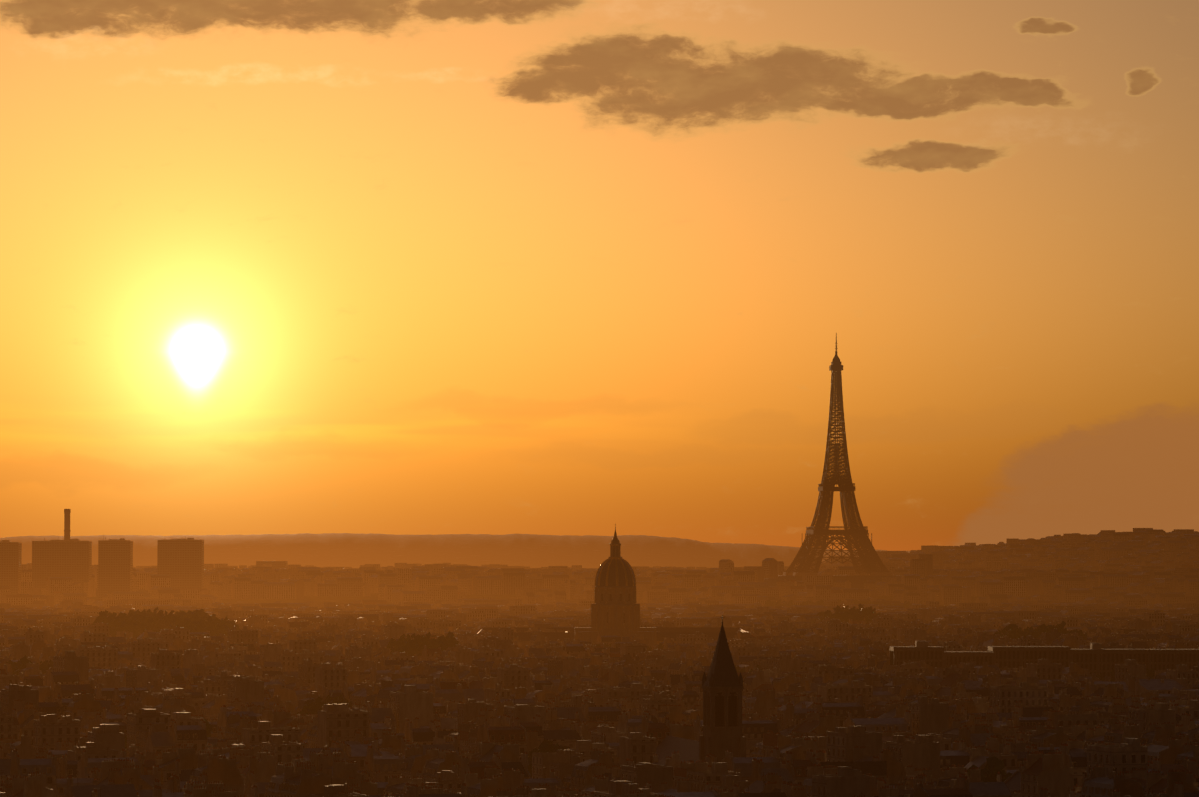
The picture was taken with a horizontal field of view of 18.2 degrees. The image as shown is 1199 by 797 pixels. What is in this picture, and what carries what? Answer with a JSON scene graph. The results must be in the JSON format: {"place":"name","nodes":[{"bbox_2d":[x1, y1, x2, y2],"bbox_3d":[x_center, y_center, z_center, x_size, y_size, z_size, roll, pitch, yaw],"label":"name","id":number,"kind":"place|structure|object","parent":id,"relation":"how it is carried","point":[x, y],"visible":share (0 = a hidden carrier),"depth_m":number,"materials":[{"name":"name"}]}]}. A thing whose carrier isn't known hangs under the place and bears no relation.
{"place":"outdoors","nodes":[
{"label":"outdoors","id":0,"kind":"place"},
{"bbox_2d":[0,533,1042,605],"bbox_3d":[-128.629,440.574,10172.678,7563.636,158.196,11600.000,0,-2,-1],"label":"distant hills","id":1,"kind":"structure","parent":0,"point":[352,550],"depth_m":9696.43,"materials":[{"name":"brown"}]},
{"bbox_2d":[783,333,891,575],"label":"eiffel tower","id":2,"kind":"structure","parent":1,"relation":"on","point":[860,542],"depth_m":4971.20,"materials":[{"name":"metal"}]},
{"bbox_2d":[0,0,1198,550],"label":"sky","id":3,"kind":"structure","parent":0,"point":[396,267],"materials":[{"name":"orange"}]},
{"label":"ground","id":4,"kind":"structure","parent":0,"visible":0},
{"bbox_2d":[0,509,287,600],"bbox_3d":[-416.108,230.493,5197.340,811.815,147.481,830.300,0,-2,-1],"label":"high-rise buildings","id":5,"kind":"structure","parent":4,"relation":"on","point":[180,562],"depth_m":4851.10,"materials":[{"name":"concrete"}]},
{"bbox_2d":[6,599,1163,781],"bbox_3d":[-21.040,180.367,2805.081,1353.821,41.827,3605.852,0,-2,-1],"label":"trees","id":6,"kind":"object","parent":4,"relation":"on","point":[137,622],"visible":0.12,"depth_m":2589.53,"materials":[{"name":"brown plant"}]},
{"bbox_2d":[0,679,1198,796],"bbox_3d":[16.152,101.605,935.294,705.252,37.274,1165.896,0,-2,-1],"label":"city","id":7,"kind":"object","parent":4,"relation":"on","point":[409,741],"visible":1,"depth_m":1092.85,"materials":[{"name":"metal"}]},
{"bbox_2d":[0,610,1198,720],"bbox_3d":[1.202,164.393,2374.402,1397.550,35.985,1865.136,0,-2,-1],"label":"city buildings","id":8,"kind":"structure","parent":4,"relation":"on","point":[293,667],"depth_m":1954.02,"materials":[{"name":"metal"}]},
{"bbox_2d":[0,528,1198,627],"bbox_3d":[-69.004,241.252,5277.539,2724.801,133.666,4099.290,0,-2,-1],"label":"city","id":9,"kind":"object","parent":4,"relation":"on","point":[1104,576],"visible":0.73,"depth_m":4777.76,"materials":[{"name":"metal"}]},
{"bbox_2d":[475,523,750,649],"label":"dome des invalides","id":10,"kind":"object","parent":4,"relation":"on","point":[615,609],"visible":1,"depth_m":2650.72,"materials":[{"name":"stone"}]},
{"bbox_2d":[656,615,745,762],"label":"church","id":11,"kind":"structure","parent":4,"relation":"on","point":[722,687],"depth_m":1077.59,"materials":[{"name":"stone"}]},
{"bbox_2d":[890,637,1198,678],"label":"faculty building","id":12,"kind":"structure","parent":4,"relation":"on","point":[1096,658],"depth_m":1935.39,"materials":[{"name":"metal"}]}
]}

